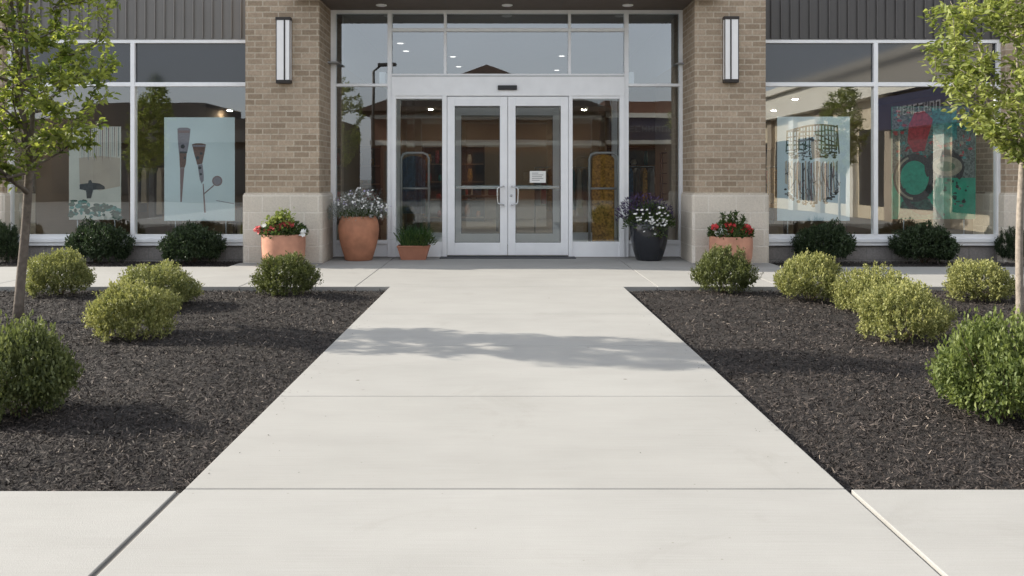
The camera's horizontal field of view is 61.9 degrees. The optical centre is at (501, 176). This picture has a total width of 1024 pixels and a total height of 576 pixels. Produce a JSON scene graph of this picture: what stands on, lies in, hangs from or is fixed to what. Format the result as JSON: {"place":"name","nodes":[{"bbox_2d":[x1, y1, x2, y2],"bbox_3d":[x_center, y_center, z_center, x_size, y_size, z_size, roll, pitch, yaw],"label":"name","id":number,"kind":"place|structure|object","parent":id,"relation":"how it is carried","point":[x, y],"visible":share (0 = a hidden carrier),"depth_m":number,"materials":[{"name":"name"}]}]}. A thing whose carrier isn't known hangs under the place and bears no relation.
{"place":"outdoors","nodes":[
{"label":"outdoors","id":0,"kind":"place"},
{"bbox_2d":[0,260,241,266],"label":"mulch bed","id":1,"kind":"object","parent":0,"point":[118,264],"visible":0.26,"depth_m":12.67,"materials":[{"name":"brown wood"}]},
{"bbox_2d":[0,219,19,260],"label":"shrub","id":2,"kind":"object","parent":1,"relation":"on","point":[9,238],"visible":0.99,"depth_m":12.90,"materials":[{"name":"green plant"}]},
{"bbox_2d":[64,216,136,263],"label":"shrub","id":3,"kind":"object","parent":1,"relation":"on","point":[93,232],"visible":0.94,"depth_m":12.83,"materials":[{"name":"green plant"}]},
{"bbox_2d":[156,220,227,262],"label":"shrub","id":4,"kind":"object","parent":1,"relation":"on","point":[181,239],"visible":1,"depth_m":12.69,"materials":[{"name":"green plant"}]},
{"bbox_2d":[0,288,391,493],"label":"mulch bed","id":5,"kind":"object","parent":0,"point":[161,443],"visible":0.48,"depth_m":5.41,"materials":[{"name":"black wood"}]},
{"bbox_2d":[0,309,84,422],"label":"shrub","id":6,"kind":"object","parent":5,"relation":"on","point":[39,364],"visible":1,"depth_m":4.57,"materials":[{"name":"green plant"}]},
{"bbox_2d":[25,245,96,297],"bbox_3d":[-4.904,1.061,9.475,0.799,0.587,0.758,-1,2,-17],"label":"shrub","id":7,"kind":"object","parent":5,"relation":"on","point":[73,268],"visible":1,"depth_m":9.29,"materials":[{"name":"green plant"}]},
{"bbox_2d":[0,0,122,318],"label":"young tree","id":8,"kind":"object","parent":5,"relation":"on","point":[60,81],"visible":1,"depth_m":7.41,"materials":[{"name":"green plant"}]},
{"bbox_2d":[79,276,182,342],"bbox_3d":[-3.030,1.076,6.986,0.751,0.554,0.704,0,0,-3],"label":"shrub","id":9,"kind":"object","parent":5,"relation":"on","point":[132,304],"visible":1,"depth_m":6.79,"materials":[{"name":"green plant"}]},
{"bbox_2d":[117,258,203,305],"bbox_3d":[-3.485,1.089,8.639,0.833,0.526,0.871,3,-2,21],"label":"shrub","id":10,"kind":"object","parent":5,"relation":"on","point":[170,276],"visible":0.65,"depth_m":8.53,"materials":[{"name":"green plant"}]},
{"bbox_2d":[248,250,323,297],"bbox_3d":[-2.400,1.087,9.470,0.793,0.534,0.759,-1,3,-23],"label":"shrub","id":11,"kind":"object","parent":5,"relation":"on","point":[301,271],"visible":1,"depth_m":9.30,"materials":[{"name":"green plant"}]},
{"bbox_2d":[337,153,339,164],"bbox_3d":[-4.381,-0.457,22.660,0.172,0.328,0.172,0,0,0],"label":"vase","id":12,"kind":"object","parent":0,"point":[338,159],"visible":0.52,"depth_m":22.61,"materials":[{"name":"red ceramic"}]},
{"bbox_2d":[365,193,377,200],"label":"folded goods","id":13,"kind":"object","parent":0,"point":[376,198],"visible":0.46,"depth_m":17.36,"materials":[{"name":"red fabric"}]},
{"bbox_2d":[403,156,424,231],"bbox_3d":[-1.777,0.442,17.240,0.459,1.716,0.320,0,0,0],"label":"display board","id":14,"kind":"object","parent":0,"point":[413,200],"visible":0.93,"depth_m":17.20,"materials":[{"name":"blue fabric"}]},
{"bbox_2d":[425,185,430,198],"bbox_3d":[-2.130,0.451,24.660,0.173,0.410,0.173,0,0,0],"label":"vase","id":15,"kind":"object","parent":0,"point":[426,192],"visible":0.56,"depth_m":24.61,"materials":[{"name":"grey ceramic"}]},
{"bbox_2d":[425,154,431,163],"bbox_3d":[-2.124,-0.503,24.660,0.184,0.270,0.184,0,0,0],"label":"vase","id":16,"kind":"object","parent":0,"point":[426,159],"visible":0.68,"depth_m":24.61,"materials":[{"name":"brown"}]},
{"bbox_2d":[435,150,439,163],"bbox_3d":[-1.871,-0.559,24.660,0.145,0.381,0.145,0,0,0],"label":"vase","id":17,"kind":"object","parent":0,"point":[437,157],"visible":1,"depth_m":24.61,"materials":[{"name":"red ceramic"}]},
{"bbox_2d":[465,203,469,216],"bbox_3d":[-1.005,0.973,24.660,0.159,0.392,0.159,0,0,0],"label":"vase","id":18,"kind":"object","parent":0,"point":[467,210],"visible":1,"depth_m":24.61,"materials":[{"name":"ceramic"}]},
{"bbox_2d":[473,189,480,194],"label":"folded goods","id":19,"kind":"object","parent":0,"point":[476,191],"visible":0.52,"depth_m":20.35,"materials":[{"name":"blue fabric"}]},
{"bbox_2d":[488,189,495,194],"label":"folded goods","id":20,"kind":"object","parent":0,"point":[491,191],"visible":0.52,"depth_m":20.35,"materials":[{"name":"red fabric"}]},
{"bbox_2d":[0,258,1014,291],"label":"walkway","id":21,"kind":"structure","parent":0,"point":[627,274],"depth_m":11.30,"materials":[{"name":"concrete"}]},
{"bbox_2d":[253,207,308,259],"bbox_3d":[-3.204,0.863,12.497,0.772,0.873,0.724,0,0,0],"label":"flower pot","id":22,"kind":"object","parent":21,"relation":"on","point":[276,241],"visible":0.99,"depth_m":12.28,"materials":[{"name":"ceramic"}]},
{"bbox_2d":[328,187,390,260],"bbox_3d":[-2.228,0.733,13.280,1.042,1.134,0.846,0,0,0],"label":"tall planter","id":23,"kind":"object","parent":21,"relation":"on","point":[358,230],"visible":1,"depth_m":13.07,"materials":[{"name":"ceramic"}]},
{"bbox_2d":[391,220,439,259],"bbox_3d":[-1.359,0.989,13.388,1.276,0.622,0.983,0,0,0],"label":"box planter","id":24,"kind":"object","parent":21,"relation":"on","point":[413,245],"visible":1,"depth_m":13.25,"materials":[{"name":"brown ceramic"}]},
{"bbox_2d":[614,191,675,260],"bbox_3d":[2.224,0.760,13.265,0.962,1.080,0.772,0,0,0],"label":"black planter","id":25,"kind":"object","parent":21,"relation":"on","point":[648,233],"visible":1,"depth_m":13.06,"materials":[{"name":"ceramic"}]},
{"bbox_2d":[707,210,754,262],"bbox_3d":[3.354,0.889,12.493,0.724,0.822,0.704,0,0,0],"label":"flower bowl","id":26,"kind":"object","parent":21,"relation":"on","point":[718,234],"visible":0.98,"depth_m":12.29,"materials":[{"name":"ceramic"}]},
{"bbox_2d":[0,490,1023,575],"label":"pavement","id":27,"kind":"structure","parent":0,"point":[939,532],"depth_m":3.15,"materials":[{"name":"concrete"}]},
{"bbox_2d":[97,287,939,575],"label":"path","id":28,"kind":"structure","parent":0,"point":[465,431],"depth_m":3.78,"materials":[{"name":"concrete"}]},
{"bbox_2d":[660,148,676,239],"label":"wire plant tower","id":29,"kind":"structure","parent":0,"point":[662,173],"depth_m":14.50,"materials":[{"name":"black metal"}]},
{"bbox_2d":[629,289,1023,494],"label":"mulch bed","id":30,"kind":"object","parent":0,"point":[861,410],"visible":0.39,"depth_m":5.31,"materials":[{"name":"brown wood"}]},
{"bbox_2d":[688,243,763,294],"bbox_3d":[2.546,1.054,9.736,0.832,0.602,0.738,0,3,10],"label":"shrub","id":31,"kind":"object","parent":30,"relation":"on","point":[721,260],"visible":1,"depth_m":9.58,"materials":[{"name":"green plant"}]},
{"bbox_2d":[773,249,844,300],"bbox_3d":[3.248,1.051,9.000,0.792,0.606,0.761,2,-1,38],"label":"shrub","id":32,"kind":"object","parent":30,"relation":"on","point":[826,270],"visible":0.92,"depth_m":8.86,"materials":[{"name":"green plant"}]},
{"bbox_2d":[829,261,910,313],"bbox_3d":[3.603,1.088,8.276,0.844,0.530,0.831,-2,1,41],"label":"shrub","id":33,"kind":"object","parent":30,"relation":"on","point":[851,286],"visible":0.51,"depth_m":8.23,"materials":[{"name":"green plant"}]},
{"bbox_2d":[852,277,961,342],"bbox_3d":[3.225,1.076,6.818,0.776,0.554,0.779,3,-1,31],"label":"shrub","id":34,"kind":"object","parent":30,"relation":"on","point":[882,318],"visible":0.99,"depth_m":6.69,"materials":[{"name":"green plant"}]},
{"bbox_2d":[911,0,1023,321],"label":"young tree","id":35,"kind":"object","parent":30,"relation":"on","point":[1002,138],"visible":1,"depth_m":7.72,"materials":[{"name":"green plant"}]},
{"bbox_2d":[924,303,1023,424],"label":"shrub","id":36,"kind":"object","parent":30,"relation":"on","point":[989,342],"visible":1,"depth_m":4.57,"materials":[{"name":"green plant"}]},
{"bbox_2d":[941,257,1015,302],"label":"shrub","id":37,"kind":"object","parent":30,"relation":"on","point":[961,276],"visible":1,"depth_m":8.90,"materials":[{"name":"green plant"}]},
{"bbox_2d":[769,260,1014,266],"bbox_3d":[8.015,1.322,12.805,7.970,0.056,1.050,0,0,0],"label":"mulch bed","id":38,"kind":"object","parent":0,"point":[894,264],"visible":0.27,"depth_m":12.70,"materials":[{"name":"brown wood"}]},
{"bbox_2d":[789,217,856,259],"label":"shrub","id":39,"kind":"object","parent":38,"relation":"on","point":[840,241],"visible":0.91,"depth_m":12.80,"materials":[{"name":"green plant"}]},
{"bbox_2d":[886,219,961,262],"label":"shrub","id":40,"kind":"object","parent":38,"relation":"on","point":[942,243],"visible":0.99,"depth_m":12.81,"materials":[{"name":"green plant"}]},
{"bbox_2d":[994,226,1023,261],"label":"shrub","id":41,"kind":"object","parent":38,"relation":"on","point":[1008,252],"visible":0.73,"depth_m":13.05,"materials":[{"name":"green plant"}]},
{"label":"ground","id":42,"kind":"structure","parent":0,"visible":0},
{"bbox_2d":[93,289,239,575],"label":"paving joint","id":43,"kind":"object","parent":42,"relation":"on","point":[113,557],"visible":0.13,"depth_m":3.08,"materials":[{"name":"grey concrete"}]},
{"bbox_2d":[0,0,1023,262],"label":"shop building","id":44,"kind":"structure","parent":42,"relation":"on","point":[636,72],"depth_m":13.71,"materials":[{"name":"beige brick"}]},
{"bbox_2d":[68,127,122,227],"bbox_3d":[-6.416,0.257,13.481,0.866,2.086,0.037,0,0,0],"label":"window poster","id":45,"kind":"object","parent":44,"relation":"attached to","point":[94,188],"depth_m":13.46,"materials":[{"name":"white paper"}]},
{"bbox_2d":[7,40,244,245],"bbox_3d":[-5.790,-0.526,13.318,3.820,3.208,0.145,0,0,0],"label":"window","id":46,"kind":"structure","parent":44,"relation":"in","point":[146,63],"depth_m":13.33,"materials":[{"name":"silver metal"}]},
{"bbox_2d":[137,166,197,223],"bbox_3d":[-6.600,0.544,16.800,1.236,1.511,0.036,0,0,0],"label":"clothes rack","id":47,"kind":"object","parent":44,"relation":"on","point":[157,166],"visible":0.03,"depth_m":16.79,"materials":[{"name":"metal"}]},
{"bbox_2d":[137,168,146,211],"bbox_3d":[-7.125,0.267,16.800,0.108,0.873,0.400,0,0,0],"label":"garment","id":48,"kind":"object","parent":47,"relation":"hanging from","point":[141,207],"visible":0.44,"depth_m":16.66,"materials":[{"name":"grey fabric"}]},
{"bbox_2d":[141,168,150,202],"bbox_3d":[-6.975,0.177,16.800,0.108,0.694,0.400,0,0,0],"label":"garment","id":49,"kind":"object","parent":47,"relation":"hanging from","point":[145,185],"visible":0.61,"depth_m":16.60,"materials":[{"name":"beige fabric"}]},
{"bbox_2d":[149,168,161,218],"bbox_3d":[-6.825,0.330,16.800,0.108,1.001,0.400,0,0,0],"label":"garment","id":50,"kind":"object","parent":47,"relation":"hanging from","point":[152,191],"visible":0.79,"depth_m":16.60,"materials":[{"name":"grey fabric"}]},
{"bbox_2d":[156,168,163,214],"bbox_3d":[-6.675,0.287,16.800,0.108,0.914,0.400,0,0,0],"label":"garment","id":51,"kind":"object","parent":47,"relation":"hanging from","point":[160,194],"visible":0.52,"depth_m":16.60,"materials":[{"name":"beige fabric"}]},
{"bbox_2d":[164,117,234,233],"bbox_3d":[-4.746,0.187,13.402,1.104,2.226,0.037,0,0,0],"label":"window poster","id":52,"kind":"object","parent":44,"relation":"attached to","point":[199,168],"depth_m":13.38,"materials":[{"name":"blue paper"}]},
{"bbox_2d":[167,206,242,233],"bbox_3d":[-5.400,0.925,15.600,1.300,0.750,0.600,0,0,0],"label":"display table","id":53,"kind":"object","parent":44,"relation":"on","point":[169,225],"visible":0.27,"depth_m":15.36,"materials":[{"name":"brown wood"}]},
{"bbox_2d":[275,17,291,83],"bbox_3d":[-3.283,-1.893,12.839,0.229,0.992,0.119,0,0,0],"label":"wall lamp","id":54,"kind":"object","parent":44,"relation":"attached to","point":[283,50],"visible":1,"depth_m":12.79,"materials":[{"name":"white metal"}]},
{"bbox_2d":[337,146,382,224],"bbox_3d":[-4.200,0.250,22.700,2.000,2.100,0.400,0,0,0],"label":"shelf unit","id":55,"kind":"object","parent":44,"relation":"on","point":[374,172],"visible":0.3,"depth_m":22.87,"materials":[{"name":"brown wood"}]},
{"bbox_2d":[339,200,382,238],"bbox_3d":[-3.200,0.900,17.500,1.400,0.800,0.700,0,0,0],"label":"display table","id":56,"kind":"object","parent":44,"relation":"on","point":[379,222],"visible":0.14,"depth_m":17.76,"materials":[{"name":"brown wood"}]},
{"bbox_2d":[400,152,429,230],"bbox_3d":[-1.480,0.440,14.500,0.515,1.720,0.044,0,0,0],"label":"guard rail","id":57,"kind":"object","parent":44,"relation":"on","point":[415,188],"visible":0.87,"depth_m":14.48,"materials":[{"name":"grey metal"}]},
{"bbox_2d":[422,145,484,221],"bbox_3d":[-1.400,0.200,24.700,1.800,2.200,0.400,0,0,0],"label":"shelf unit","id":58,"kind":"object","parent":44,"relation":"on","point":[477,164],"visible":0.55,"depth_m":24.87,"materials":[{"name":"brown wood"}]},
{"bbox_2d":[467,154,471,163],"bbox_3d":[-0.942,-0.500,24.660,0.147,0.264,0.147,0,0,0],"label":"vase","id":59,"kind":"object","parent":58,"relation":"on","point":[469,159],"visible":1,"depth_m":24.61,"materials":[{"name":"beige ceramic"}]},
{"bbox_2d":[467,169,472,180],"bbox_3d":[-0.923,-0.038,24.660,0.160,0.364,0.160,0,0,0],"label":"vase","id":60,"kind":"object","parent":58,"relation":"on","point":[470,175],"visible":1,"depth_m":24.61,"materials":[{"name":"brown"}]},
{"bbox_2d":[447,97,506,254],"bbox_3d":[-0.398,-0.007,13.739,0.969,2.553,0.193,0,0,0],"label":"door","id":61,"kind":"structure","parent":44,"relation":"in","point":[453,248],"depth_m":13.73,"materials":[{"name":"silver metal"}]},
{"bbox_2d":[462,195,498,230],"bbox_3d":[-0.600,0.875,20.500,1.100,0.850,0.700,0,0,0],"label":"display table","id":62,"kind":"object","parent":44,"relation":"on","point":[487,196],"visible":0.43,"depth_m":20.15,"materials":[{"name":"brown wood"}]},
{"bbox_2d":[530,171,545,182],"bbox_3d":[0.576,0.009,13.748,0.258,0.189,0.003,0,0,0],"label":"paper notice","id":63,"kind":"object","parent":44,"relation":"attached to","point":[537,176],"visible":1,"depth_m":13.75,"materials":[{"name":"grey paper"}]},
{"bbox_2d":[508,97,567,254],"bbox_3d":[0.581,-0.007,13.739,0.969,2.553,0.192,0,0,0],"label":"door","id":64,"kind":"structure","parent":44,"relation":"in","point":[514,248],"depth_m":13.73,"materials":[{"name":"silver metal"}]},
{"bbox_2d":[534,167,587,232],"bbox_3d":[1.350,0.544,19.500,1.236,1.511,0.036,0,0,0],"label":"clothes rack","id":65,"kind":"object","parent":44,"relation":"on","point":[535,198],"visible":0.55,"depth_m":19.49,"materials":[{"name":"metal"}]},
{"bbox_2d":[535,169,540,205],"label":"garment","id":66,"kind":"object","parent":65,"relation":"hanging from","point":[537,201],"visible":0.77,"depth_m":19.30,"materials":[{"name":"grey fabric"}]},
{"bbox_2d":[541,169,545,203],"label":"garment","id":67,"kind":"object","parent":65,"relation":"hanging from","point":[543,196],"visible":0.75,"depth_m":19.30,"materials":[{"name":"red fabric"}]},
{"bbox_2d":[547,169,551,210],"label":"garment","id":68,"kind":"object","parent":65,"relation":"hanging from","point":[549,191],"visible":0.94,"depth_m":19.30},
{"bbox_2d":[573,169,575,209],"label":"garment","id":69,"kind":"object","parent":65,"relation":"hanging from","point":[574,191],"visible":0.48,"depth_m":19.30,"materials":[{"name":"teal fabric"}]},
{"bbox_2d":[576,169,581,207],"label":"garment","id":70,"kind":"object","parent":65,"relation":"hanging from","point":[578,191],"visible":0.91,"depth_m":19.30,"materials":[{"name":"beige fabric"}]},
{"bbox_2d":[582,169,587,199],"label":"garment","id":71,"kind":"object","parent":65,"relation":"hanging from","point":[584,186],"visible":0.91,"depth_m":19.30,"materials":[{"name":"grey fabric"}]},
{"bbox_2d":[592,154,613,240],"bbox_3d":[1.793,0.455,15.140,0.390,1.690,0.320,0,0,0],"label":"display board","id":72,"kind":"object","parent":44,"relation":"on","point":[602,202],"visible":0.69,"depth_m":15.10,"materials":[{"name":"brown wood"}]},
{"bbox_2d":[588,152,618,240],"bbox_3d":[1.728,0.440,14.500,0.527,1.720,0.044,0,0,0],"label":"guard rail","id":73,"kind":"object","parent":44,"relation":"on","point":[590,188],"visible":0.85,"depth_m":14.48,"materials":[{"name":"grey metal"}]},
{"bbox_2d":[605,145,676,222],"bbox_3d":[3.600,0.250,22.200,1.800,2.100,0.400,0,0,0],"label":"shelf unit","id":74,"kind":"object","parent":44,"relation":"on","point":[636,153],"visible":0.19,"depth_m":22.37,"materials":[{"name":"brown wood"}]},
{"bbox_2d":[631,159,636,164],"bbox_3d":[3.418,-0.365,22.160,0.163,0.144,0.163,0,0,0],"label":"vase","id":75,"kind":"object","parent":74,"relation":"on","point":[633,162],"visible":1,"depth_m":22.10,"materials":[{"name":"beige ceramic"}]},
{"bbox_2d":[629,166,654,216],"bbox_3d":[2.600,0.545,17.400,1.035,1.510,0.036,0,0,0],"label":"clothes rack","id":76,"kind":"object","parent":44,"relation":"on","point":[646,166],"visible":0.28,"depth_m":17.39,"materials":[{"name":"metal"}]},
{"bbox_2d":[629,168,633,201],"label":"garment","id":77,"kind":"object","parent":76,"relation":"hanging from","point":[630,182],"visible":0.51,"depth_m":17.20,"materials":[{"name":"blue fabric"}]},
{"bbox_2d":[633,168,640,208],"bbox_3d":[2.743,0.265,17.400,0.108,0.871,0.400,0,0,0],"label":"garment","id":78,"kind":"object","parent":76,"relation":"hanging from","point":[636,179],"visible":0.59,"depth_m":17.20,"materials":[{"name":"brown fabric"}]},
{"bbox_2d":[640,168,647,206],"bbox_3d":[2.886,0.220,17.400,0.108,0.780,0.400,0,0,0],"label":"garment","id":79,"kind":"object","parent":76,"relation":"hanging from","point":[643,182],"visible":0.59,"depth_m":17.20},
{"bbox_2d":[647,168,654,205],"bbox_3d":[3.029,0.226,17.400,0.108,0.793,0.400,0,0,0],"label":"garment","id":80,"kind":"object","parent":76,"relation":"hanging from","point":[651,180],"visible":0.6,"depth_m":17.20,"materials":[{"name":"grey fabric"}]},
{"bbox_2d":[723,16,738,82],"bbox_3d":[3.443,-1.904,12.839,0.229,0.992,0.119,0,0,0],"label":"wall lamp","id":81,"kind":"object","parent":44,"relation":"attached to","point":[730,49],"visible":1,"depth_m":12.79,"materials":[{"name":"silver metal"}]},
{"bbox_2d":[766,147,773,223],"bbox_3d":[6.400,0.250,23.700,2.200,2.100,0.400,0,0,0],"label":"shelf unit","id":82,"kind":"object","parent":44,"relation":"on","point":[769,156],"visible":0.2,"depth_m":23.75,"materials":[{"name":"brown wood"}]},
{"bbox_2d":[769,203,797,233],"bbox_3d":[4.900,0.910,16.400,1.400,0.780,0.700,0,0,0],"label":"display table","id":83,"kind":"object","parent":44,"relation":"on","point":[795,227],"visible":0.11,"depth_m":16.08,"materials":[{"name":"brown wood"}]},
{"bbox_2d":[768,193,773,203],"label":"folded goods","id":84,"kind":"object","parent":83,"relation":"on","point":[771,198],"visible":0.45,"depth_m":16.25,"materials":[{"name":"grey fabric"}]},
{"bbox_2d":[768,166,846,233],"bbox_3d":[6.300,0.543,17.600,1.636,1.513,0.036,0,0,0],"label":"clothes rack","id":85,"kind":"object","parent":44,"relation":"on","point":[768,192],"visible":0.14,"depth_m":17.59,"materials":[{"name":"metal"}]},
{"bbox_2d":[767,168,776,202],"bbox_3d":[5.580,0.233,17.600,0.108,0.805,0.400,0,0,0],"label":"garment","id":86,"kind":"object","parent":85,"relation":"hanging from","point":[773,180],"visible":0.69,"depth_m":17.41,"materials":[{"name":"beige fabric"}]},
{"bbox_2d":[777,117,849,233],"bbox_3d":[4.886,0.182,13.402,1.138,2.237,0.037,0,0,0],"label":"window poster","id":87,"kind":"object","parent":44,"relation":"attached to","point":[813,168],"depth_m":13.38,"materials":[{"name":"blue paper"}]},
{"bbox_2d":[766,40,1000,245],"bbox_3d":[5.872,-0.526,13.318,3.775,3.208,0.145,0,0,0],"label":"window","id":88,"kind":"structure","parent":44,"relation":"in","point":[874,64],"depth_m":13.33,"materials":[{"name":"silver metal"}]},
{"bbox_2d":[891,107,975,233],"bbox_3d":[6.796,0.101,13.451,1.321,2.397,0.038,0,0,0],"label":"display board","id":89,"kind":"object","parent":44,"relation":"attached to","point":[933,166],"depth_m":13.43,"materials":[{"name":"teal paper"}]}
]}

